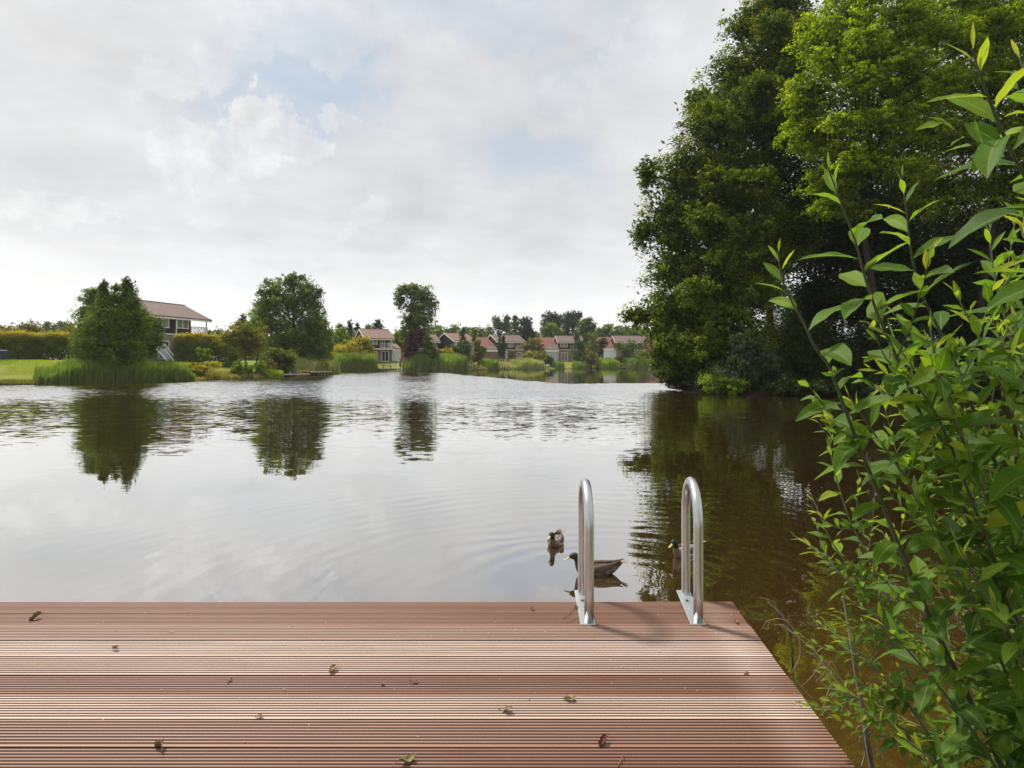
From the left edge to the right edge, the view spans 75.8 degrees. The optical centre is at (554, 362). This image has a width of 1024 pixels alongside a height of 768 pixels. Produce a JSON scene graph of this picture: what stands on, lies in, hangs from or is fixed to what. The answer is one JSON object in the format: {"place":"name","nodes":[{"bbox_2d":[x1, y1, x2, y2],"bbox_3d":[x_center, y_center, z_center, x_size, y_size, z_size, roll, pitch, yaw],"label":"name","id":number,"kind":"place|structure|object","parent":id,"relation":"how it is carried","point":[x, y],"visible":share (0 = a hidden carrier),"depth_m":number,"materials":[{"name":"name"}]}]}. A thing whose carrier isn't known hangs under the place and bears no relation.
{"place":"outdoors","nodes":[
{"label":"outdoors","id":0,"kind":"place"},
{"bbox_2d":[0,360,1020,397],"bbox_3d":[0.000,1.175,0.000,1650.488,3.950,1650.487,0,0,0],"label":"ground","id":1,"kind":"structure","parent":0,"point":[568,365],"depth_m":52.56,"materials":[{"name":"plant"}]},
{"bbox_2d":[0,379,35,384],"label":"lawn edge grass","id":2,"kind":"structure","parent":1,"relation":"on","point":[17,382],"depth_m":50.33,"materials":[{"name":"plant"}]},
{"bbox_2d":[0,319,48,354],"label":"copper bush","id":3,"kind":"object","parent":1,"relation":"on","point":[29,326],"visible":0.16,"depth_m":73.27,"materials":[{"name":"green plant"}]},
{"bbox_2d":[0,359,60,374],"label":"lawn grass","id":4,"kind":"structure","parent":1,"relation":"on","point":[20,364],"depth_m":58.60,"materials":[{"name":"green plant"}]},
{"bbox_2d":[0,328,78,359],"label":"clipped hedge","id":5,"kind":"object","parent":1,"relation":"on","point":[37,342],"visible":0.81,"depth_m":67.60,"materials":[{"name":"green plant"}]},
{"bbox_2d":[33,364,61,384],"bbox_3d":[-39.723,0.980,52.034,2.080,1.739,2.474,0,0,36],"label":"reed bed","id":6,"kind":"object","parent":1,"relation":"on","point":[39,372],"visible":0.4,"depth_m":51.18,"materials":[{"name":"plant"}]},
{"bbox_2d":[39,321,55,343],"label":"tree","id":7,"kind":"object","parent":1,"relation":"on","point":[47,324],"visible":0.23,"depth_m":191.01,"materials":[{"name":"green plant"}]},
{"bbox_2d":[63,276,157,373],"bbox_3d":[-37.394,-2.859,55.032,7.616,8.775,5.191,0,0,0],"label":"swamp cypress","id":8,"kind":"object","parent":1,"relation":"on","point":[114,327],"visible":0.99,"depth_m":54.38,"materials":[{"name":"green plant"}]},
{"bbox_2d":[64,282,168,360],"bbox_3d":[-39.652,-3.200,59.938,8.813,8.401,5.674,0,0,21],"label":"broadleaf tree","id":9,"kind":"object","parent":1,"relation":"on","point":[91,293],"visible":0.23,"depth_m":59.28,"materials":[{"name":"green plant"}]},
{"bbox_2d":[43,355,195,384],"bbox_3d":[-36.394,0.590,55.590,3.130,2.520,11.653,0,0,33],"label":"reed bed","id":10,"kind":"object","parent":1,"relation":"on","point":[79,371],"visible":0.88,"depth_m":54.11,"materials":[{"name":"plant"}]},
{"bbox_2d":[79,300,211,361],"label":"timber house","id":11,"kind":"structure","parent":1,"relation":"on","point":[179,318],"depth_m":79.44,"materials":[{"name":"beige"}]},
{"bbox_2d":[177,318,188,328],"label":"window","id":12,"kind":"structure","parent":11,"relation":"in","point":[182,324],"depth_m":80.67,"materials":[{"name":"glass"}]},
{"bbox_2d":[183,361,222,375],"bbox_3d":[-34.207,0.765,63.412,3.889,1.904,2.782,0,0,-22],"label":"spreading juniper","id":13,"kind":"object","parent":1,"relation":"on","point":[198,367],"visible":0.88,"depth_m":63.23,"materials":[{"name":"yellow plant"}]},
{"bbox_2d":[195,347,211,361],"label":"round bush","id":14,"kind":"object","parent":1,"relation":"on","point":[204,352],"visible":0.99,"depth_m":72.24,"materials":[{"name":"green plant"}]},
{"bbox_2d":[172,330,239,367],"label":"clipped hedge","id":15,"kind":"object","parent":1,"relation":"on","point":[217,352],"visible":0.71,"depth_m":77.58,"materials":[{"name":"green plant"}]},
{"bbox_2d":[192,370,275,380],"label":"bank grass","id":16,"kind":"structure","parent":1,"relation":"on","point":[218,375],"depth_m":65.98,"materials":[{"name":"plant"}]},
{"bbox_2d":[228,358,248,376],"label":"bank bush","id":17,"kind":"object","parent":1,"relation":"on","point":[237,369],"visible":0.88,"depth_m":69.03,"materials":[{"name":"green plant"}]},
{"bbox_2d":[211,320,271,364],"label":"golden maple","id":18,"kind":"object","parent":1,"relation":"on","point":[248,337],"visible":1,"depth_m":74.34,"materials":[{"name":"green plant"}]},
{"bbox_2d":[246,312,269,365],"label":"willow sapling","id":19,"kind":"object","parent":1,"relation":"on","point":[255,322],"visible":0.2,"depth_m":85.55,"materials":[{"name":"green plant"}]},
{"bbox_2d":[251,358,270,377],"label":"bank bush","id":20,"kind":"object","parent":1,"relation":"on","point":[260,368],"visible":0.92,"depth_m":71.85,"materials":[{"name":"green plant"}]},
{"bbox_2d":[265,368,283,376],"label":"bank grass","id":21,"kind":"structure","parent":1,"relation":"on","point":[276,373],"depth_m":74.98,"materials":[{"name":"green plant"}]},
{"bbox_2d":[262,346,298,373],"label":"clipped shrub","id":22,"kind":"object","parent":1,"relation":"on","point":[284,360],"visible":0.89,"depth_m":79.56,"materials":[{"name":"green plant"}]},
{"bbox_2d":[243,271,335,369],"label":"round tree","id":23,"kind":"object","parent":1,"relation":"on","point":[300,336],"visible":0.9,"depth_m":89.10,"materials":[{"name":"green plant"}]},
{"bbox_2d":[289,356,340,374],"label":"bank grass","id":24,"kind":"structure","parent":1,"relation":"on","point":[303,363],"depth_m":87.48,"materials":[{"name":"plant"}]},
{"bbox_2d":[313,310,336,356],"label":"dark tree","id":25,"kind":"object","parent":1,"relation":"on","point":[330,333],"visible":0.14,"depth_m":96.93,"materials":[{"name":"green plant"}]},
{"bbox_2d":[327,327,350,360],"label":"garden tree","id":26,"kind":"object","parent":1,"relation":"on","point":[342,333],"visible":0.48,"depth_m":127.16,"materials":[{"name":"green plant"}]},
{"bbox_2d":[345,319,355,338],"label":"spruce tree","id":27,"kind":"object","parent":1,"relation":"on","point":[352,332],"visible":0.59,"depth_m":149.82,"materials":[{"name":"green plant"}]},
{"bbox_2d":[331,335,376,356],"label":"yellow bush","id":28,"kind":"object","parent":1,"relation":"on","point":[360,345],"visible":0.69,"depth_m":119.88,"materials":[{"name":"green plant"}]},
{"bbox_2d":[333,352,377,371],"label":"reed bed","id":29,"kind":"object","parent":1,"relation":"on","point":[355,362],"visible":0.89,"depth_m":115.11,"materials":[{"name":"plant"}]},
{"bbox_2d":[355,328,401,361],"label":"house","id":30,"kind":"structure","parent":1,"relation":"on","point":[385,350],"depth_m":130.44,"materials":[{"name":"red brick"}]},
{"bbox_2d":[381,351,388,361],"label":"glass door","id":31,"kind":"structure","parent":30,"relation":"in","point":[384,354],"depth_m":129.92,"materials":[{"name":"white paint"}]},
{"bbox_2d":[371,319,389,341],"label":"pine tree","id":32,"kind":"object","parent":1,"relation":"on","point":[377,324],"visible":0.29,"depth_m":141.67,"materials":[{"name":"green plant"}]},
{"bbox_2d":[389,327,404,353],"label":"garden tree","id":33,"kind":"object","parent":1,"relation":"on","point":[396,334],"visible":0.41,"depth_m":139.51,"materials":[{"name":"green plant"}]},
{"bbox_2d":[399,327,425,358],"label":"purple tree","id":34,"kind":"object","parent":1,"relation":"on","point":[410,348],"visible":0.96,"depth_m":118.44,"materials":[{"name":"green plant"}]},
{"bbox_2d":[393,282,439,358],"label":"leaning tree","id":35,"kind":"object","parent":1,"relation":"on","point":[418,316],"visible":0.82,"depth_m":120.48,"materials":[{"name":"green plant"}]},
{"bbox_2d":[401,334,440,360],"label":"gabled house","id":36,"kind":"structure","parent":1,"relation":"on","point":[436,340],"depth_m":149.56,"materials":[{"name":"red brick"}]},
{"bbox_2d":[0,602,854,767],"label":"wooden deck","id":37,"kind":"structure","parent":1,"relation":"on","point":[80,680],"depth_m":2.38,"materials":[{"name":"brown wood"}]},
{"bbox_2d":[392,753,416,764],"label":"dead leaf","id":38,"kind":"object","parent":37,"relation":"on","point":[409,758],"visible":1,"depth_m":1.94,"materials":[{"name":"plant"}]},
{"bbox_2d":[574,477,705,625],"bbox_3d":[0.400,1.526,3.155,0.593,1.949,0.440,0,0,0],"label":"swim ladder","id":39,"kind":"object","parent":37,"relation":"attached to","point":[691,604],"visible":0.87,"depth_m":2.99,"materials":[{"name":"metal"}]},
{"bbox_2d":[417,335,440,363],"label":"green shrub","id":40,"kind":"object","parent":1,"relation":"on","point":[429,349],"visible":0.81,"depth_m":119.01,"materials":[{"name":"green plant"}]},
{"bbox_2d":[402,352,468,371],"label":"reed bed","id":41,"kind":"object","parent":1,"relation":"on","point":[419,362],"visible":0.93,"depth_m":119.54,"materials":[{"name":"plant"}]},
{"bbox_2d":[430,325,445,337],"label":"tree","id":42,"kind":"object","parent":1,"relation":"on","point":[438,331],"visible":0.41,"depth_m":234.22,"materials":[{"name":"green plant"}]},
{"bbox_2d":[436,332,475,363],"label":"gabled house","id":43,"kind":"structure","parent":1,"relation":"on","point":[448,339],"depth_m":150.78,"materials":[{"name":"red brick"}]},
{"bbox_2d":[458,339,474,362],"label":"weeping willow","id":44,"kind":"object","parent":1,"relation":"on","point":[465,345],"visible":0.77,"depth_m":132.48,"materials":[{"name":"green plant"}]},
{"bbox_2d":[469,334,487,366],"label":"yellow tree","id":45,"kind":"object","parent":1,"relation":"on","point":[479,355],"visible":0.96,"depth_m":137.67,"materials":[{"name":"green plant"}]},
{"bbox_2d":[469,364,487,370],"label":"bank grass","id":46,"kind":"structure","parent":1,"relation":"on","point":[472,368],"depth_m":136.18,"materials":[{"name":"plant"}]},
{"bbox_2d":[479,357,499,369],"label":"reed bed","id":47,"kind":"object","parent":1,"relation":"on","point":[491,364],"visible":0.72,"depth_m":143.51,"materials":[{"name":"plant"}]},
{"bbox_2d":[486,315,505,336],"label":"tree","id":48,"kind":"object","parent":1,"relation":"on","point":[497,323],"visible":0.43,"depth_m":239.14,"materials":[{"name":"green plant"}]},
{"bbox_2d":[469,334,525,360],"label":"house","id":49,"kind":"structure","parent":1,"relation":"on","point":[491,341],"depth_m":176.00,"materials":[{"name":"brown brick"}]},
{"bbox_2d":[496,332,503,363],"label":"columnar cypress","id":50,"kind":"object","parent":1,"relation":"on","point":[499,348],"visible":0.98,"depth_m":157.88,"materials":[{"name":"green plant"}]},
{"bbox_2d":[501,314,512,334],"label":"tree","id":51,"kind":"object","parent":1,"relation":"on","point":[507,328],"visible":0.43,"depth_m":239.38,"materials":[{"name":"green plant"}]},
{"bbox_2d":[511,315,520,347],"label":"tree","id":52,"kind":"object","parent":1,"relation":"on","point":[514,320],"visible":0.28,"depth_m":244.01,"materials":[{"name":"green plant"}]},
{"bbox_2d":[512,316,539,346],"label":"tree","id":53,"kind":"object","parent":1,"relation":"on","point":[525,330],"visible":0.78,"depth_m":204.18,"materials":[{"name":"green plant"}]},
{"bbox_2d":[507,358,545,369],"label":"reed bed","id":54,"kind":"object","parent":1,"relation":"on","point":[524,363],"visible":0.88,"depth_m":155.47,"materials":[{"name":"green plant"}]},
{"bbox_2d":[517,337,548,353],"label":"garden bush","id":55,"kind":"object","parent":1,"relation":"on","point":[532,344],"visible":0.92,"depth_m":171.73,"materials":[{"name":"green plant"}]},
{"bbox_2d":[522,349,553,363],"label":"hedge bush","id":56,"kind":"object","parent":1,"relation":"on","point":[537,355],"visible":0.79,"depth_m":167.06,"materials":[{"name":"green plant"}]},
{"bbox_2d":[540,320,564,337],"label":"tree","id":57,"kind":"object","parent":1,"relation":"on","point":[550,329],"visible":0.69,"depth_m":214.18,"materials":[{"name":"green plant"}]},
{"bbox_2d":[540,310,565,336],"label":"tree","id":58,"kind":"object","parent":1,"relation":"on","point":[556,318],"visible":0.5,"depth_m":248.99,"materials":[{"name":"green plant"}]},
{"bbox_2d":[549,361,564,367],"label":"reed bed","id":59,"kind":"object","parent":1,"relation":"on","point":[554,364],"visible":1,"depth_m":165.06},
{"bbox_2d":[535,335,582,361],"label":"house","id":60,"kind":"structure","parent":1,"relation":"on","point":[559,346],"depth_m":183.31,"materials":[{"name":"red brick"}]},
{"bbox_2d":[561,310,582,335],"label":"tree","id":61,"kind":"object","parent":1,"relation":"on","point":[571,321],"visible":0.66,"depth_m":249.02,"materials":[{"name":"green plant"}]},
{"bbox_2d":[568,329,586,360],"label":"birch tree","id":62,"kind":"object","parent":1,"relation":"on","point":[579,349],"visible":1,"depth_m":171.46,"materials":[{"name":"green plant"}]},
{"bbox_2d":[571,361,590,368],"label":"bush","id":63,"kind":"object","parent":1,"relation":"on","point":[580,365],"visible":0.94,"depth_m":167.54,"materials":[{"name":"plant"}]},
{"bbox_2d":[575,316,599,340],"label":"tree","id":64,"kind":"object","parent":1,"relation":"on","point":[588,326],"visible":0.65,"depth_m":204.03,"materials":[{"name":"green plant"}]},
{"bbox_2d":[581,346,599,366],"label":"topiary bush","id":65,"kind":"object","parent":1,"relation":"on","point":[590,355],"visible":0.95,"depth_m":169.15,"materials":[{"name":"green plant"}]},
{"bbox_2d":[583,331,600,353],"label":"garden tree","id":66,"kind":"object","parent":1,"relation":"on","point":[592,342],"visible":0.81,"depth_m":174.63,"materials":[{"name":"green plant"}]},
{"bbox_2d":[596,337,609,357],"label":"garden tree","id":67,"kind":"object","parent":1,"relation":"on","point":[602,342],"visible":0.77,"depth_m":176.57,"materials":[{"name":"green plant"}]},
{"bbox_2d":[595,357,619,368],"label":"reed bed","id":68,"kind":"object","parent":1,"relation":"on","point":[607,363],"visible":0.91,"depth_m":169.51,"materials":[{"name":"green plant"}]},
{"bbox_2d":[601,322,613,337],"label":"tree","id":69,"kind":"object","parent":1,"relation":"on","point":[607,329],"visible":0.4,"depth_m":240.89,"materials":[{"name":"green plant"}]},
{"bbox_2d":[603,349,615,358],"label":"garden shed","id":70,"kind":"structure","parent":1,"relation":"on","point":[609,353],"depth_m":175.84,"materials":[{"name":"grey"}]},
{"bbox_2d":[609,325,624,334],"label":"tree","id":71,"kind":"object","parent":1,"relation":"on","point":[618,329],"visible":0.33,"depth_m":230.54,"materials":[{"name":"green plant"}]},
{"bbox_2d":[595,335,653,360],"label":"red roofed house","id":72,"kind":"structure","parent":1,"relation":"on","point":[614,339],"depth_m":188.25,"materials":[{"name":"beige brick"}]},
{"bbox_2d":[614,338,641,365],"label":"garden tree","id":73,"kind":"object","parent":1,"relation":"on","point":[628,350],"visible":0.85,"depth_m":174.28,"materials":[{"name":"green plant"}]},
{"bbox_2d":[625,324,642,335],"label":"tree","id":74,"kind":"object","parent":1,"relation":"on","point":[631,331],"visible":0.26,"depth_m":232.38,"materials":[{"name":"green plant"}]},
{"bbox_2d":[622,356,648,368],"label":"reed bed","id":75,"kind":"object","parent":1,"relation":"on","point":[629,363],"visible":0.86,"depth_m":171.73,"materials":[{"name":"plant"}]},
{"bbox_2d":[658,363,715,388],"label":"bush","id":76,"kind":"object","parent":1,"relation":"on","point":[676,381],"visible":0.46,"depth_m":41.03,"materials":[{"name":"green plant"}]},
{"bbox_2d":[616,82,806,386],"bbox_3d":[9.869,-7.923,40.513,11.863,19.059,9.697,0,0,0],"label":"oak tree","id":77,"kind":"object","parent":1,"relation":"on","point":[698,315],"visible":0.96,"depth_m":40.15,"materials":[{"name":"green plant"}]},
{"bbox_2d":[694,371,750,395],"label":"bush","id":78,"kind":"object","parent":1,"relation":"on","point":[712,383],"visible":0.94,"depth_m":34.60,"materials":[{"name":"green plant"}]},
{"bbox_2d":[701,328,792,390],"bbox_3d":[10.449,-0.092,35.562,4.283,3.710,4.381,0,0,-43],"label":"bush","id":79,"kind":"object","parent":1,"relation":"on","point":[753,366],"visible":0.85,"depth_m":35.00,"materials":[{"name":"green plant"}]},
{"bbox_2d":[674,0,843,358],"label":"oak tree","id":80,"kind":"object","parent":1,"relation":"on","point":[767,24],"visible":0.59,"depth_m":43.70,"materials":[{"name":"green plant"}]},
{"bbox_2d":[754,284,849,373],"bbox_3d":[17.390,-2.253,46.885,8.578,6.794,5.141,0,0,-12],"label":"bush","id":81,"kind":"object","parent":1,"relation":"on","point":[789,324],"visible":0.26,"depth_m":45.91,"materials":[{"name":"green plant"}]},
{"bbox_2d":[764,312,840,381],"bbox_3d":[13.679,-0.713,36.901,5.327,4.314,4.259,0,0,0],"label":"bush","id":82,"kind":"object","parent":1,"relation":"on","point":[804,353],"visible":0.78,"depth_m":36.42,"materials":[{"name":"green plant"}]},
{"bbox_2d":[760,370,857,396],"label":"bush","id":83,"kind":"object","parent":1,"relation":"on","point":[795,387],"visible":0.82,"depth_m":33.35,"materials":[{"name":"green plant"}]},
{"bbox_2d":[749,276,887,353],"bbox_3d":[21.165,-3.350,51.687,14.114,9.011,8.007,0,0,0],"label":"bush","id":84,"kind":"object","parent":1,"relation":"on","point":[846,332],"visible":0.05,"depth_m":51.78,"materials":[{"name":"green plant"}]},
{"bbox_2d":[770,158,882,337],"bbox_3d":[18.819,-7.097,46.986,9.079,16.143,6.700,0,0,39],"label":"woodland tree","id":85,"kind":"object","parent":1,"relation":"on","point":[817,284],"visible":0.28,"depth_m":45.98,"materials":[{"name":"green plant"}]},
{"bbox_2d":[813,317,906,386],"bbox_3d":[17.416,-0.674,37.715,5.965,4.172,5.012,0,0,26],"label":"bush","id":86,"kind":"object","parent":1,"relation":"on","point":[859,351],"visible":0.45,"depth_m":37.12,"materials":[{"name":"green plant"}]},
{"bbox_2d":[802,147,936,343],"bbox_3d":[21.008,-7.327,44.068,9.739,16.331,6.960,0,0,0],"label":"woodland tree","id":87,"kind":"object","parent":1,"relation":"on","point":[880,243],"visible":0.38,"depth_m":43.17,"materials":[{"name":"green plant"}]},
{"bbox_2d":[769,0,994,376],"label":"locust tree","id":88,"kind":"object","parent":1,"relation":"on","point":[853,42],"visible":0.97,"depth_m":35.31,"materials":[{"name":"green plant"}]},
{"bbox_2d":[847,371,920,396],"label":"bush","id":89,"kind":"object","parent":1,"relation":"on","point":[863,387],"visible":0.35,"depth_m":32.89,"materials":[{"name":"green plant"}]},
{"bbox_2d":[755,22,1023,767],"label":"willow shrub","id":90,"kind":"object","parent":1,"relation":"on","point":[975,452],"visible":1,"depth_m":1.55,"materials":[{"name":"green plant"}]},
{"bbox_2d":[760,597,812,699],"bbox_3d":[0.956,1.179,2.700,0.218,0.424,0.006,0,0,0],"label":"dead branch","id":91,"kind":"object","parent":90,"relation":"attached to","point":[799,643],"visible":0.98,"depth_m":2.70,"materials":[{"name":"wood"}]},
{"bbox_2d":[841,596,874,767],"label":"dead branch","id":92,"kind":"object","parent":90,"relation":"attached to","point":[867,744],"visible":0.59,"depth_m":2.15,"materials":[{"name":"wood"}]},
{"bbox_2d":[856,714,878,767],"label":"dead branch","id":93,"kind":"object","parent":90,"relation":"attached to","point":[862,745],"visible":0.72,"depth_m":2.10,"materials":[{"name":"wood"}]},
{"bbox_2d":[851,150,950,344],"bbox_3d":[26.899,-8.120,49.657,9.895,17.690,8.603,0,0,-34],"label":"woodland tree","id":94,"kind":"object","parent":1,"relation":"on","point":[889,190],"visible":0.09,"depth_m":48.12,"materials":[{"name":"green plant"}]},
{"bbox_2d":[860,317,976,380],"bbox_3d":[20.199,-0.612,36.492,6.205,4.060,5.805,0,0,-36],"label":"bush","id":95,"kind":"object","parent":1,"relation":"on","point":[916,358],"visible":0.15,"depth_m":36.21,"materials":[{"name":"green plant"}]},
{"bbox_2d":[885,195,1023,359],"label":"woodland tree","id":96,"kind":"object","parent":1,"relation":"on","point":[937,300],"visible":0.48,"depth_m":42.81,"materials":[{"name":"green plant"}]},
{"bbox_2d":[894,0,1023,350],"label":"locust tree","id":97,"kind":"object","parent":1,"relation":"on","point":[1004,26],"visible":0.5,"depth_m":37.60,"materials":[{"name":"green plant"}]},
{"bbox_2d":[926,189,1023,360],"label":"woodland tree","id":98,"kind":"object","parent":1,"relation":"on","point":[1017,248],"visible":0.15,"depth_m":41.52,"materials":[{"name":"green plant"}]},
{"bbox_2d":[938,306,1023,379],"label":"bush","id":99,"kind":"object","parent":1,"relation":"on","point":[993,335],"visible":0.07,"depth_m":35.80,"materials":[{"name":"green plant"}]},
{"bbox_2d":[948,372,1022,397],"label":"bush","id":100,"kind":"object","parent":1,"relation":"on","point":[974,388],"visible":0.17,"depth_m":31.80,"materials":[{"name":"green plant"}]},
{"bbox_2d":[0,0,1022,359],"label":"sky","id":101,"kind":"structure","parent":0,"point":[484,153],"materials":[{"name":"white"}]},
{"bbox_2d":[0,369,1023,767],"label":"water","id":102,"kind":"structure","parent":0,"point":[408,487],"depth_m":8.48,"materials":[{"name":"liquid"}]},
{"bbox_2d":[547,528,565,547],"bbox_3d":[0.015,1.688,6.299,0.162,0.193,0.468,0,0,13],"label":"duck","id":103,"kind":"object","parent":102,"relation":"on","point":[555,539],"visible":1,"depth_m":6.22},
{"bbox_2d":[563,552,627,576],"bbox_3d":[0.346,1.678,5.420,0.546,0.225,0.188,0,0,-7],"label":"duck","id":104,"kind":"object","parent":102,"relation":"on","point":[603,568],"visible":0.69,"depth_m":5.38},
{"bbox_2d":[669,539,705,558],"bbox_3d":[1.194,1.682,5.949,0.518,0.214,0.179,0,0,-42],"label":"duck","id":105,"kind":"object","parent":102,"relation":"on","point":[676,549],"visible":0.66,"depth_m":5.84},
{"bbox_2d":[786,616,793,677],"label":"dead branch","id":106,"kind":"object","parent":102,"relation":"in","point":[792,654],"visible":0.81,"depth_m":2.75,"materials":[{"name":"wood"}]},
{"bbox_2d":[780,625,847,687],"bbox_3d":[1.010,1.145,2.550,0.268,0.247,0.005,0,0,0],"label":"dead branch","id":107,"kind":"object","parent":102,"relation":"in","point":[819,663],"visible":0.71,"depth_m":2.55,"materials":[{"name":"wood"}]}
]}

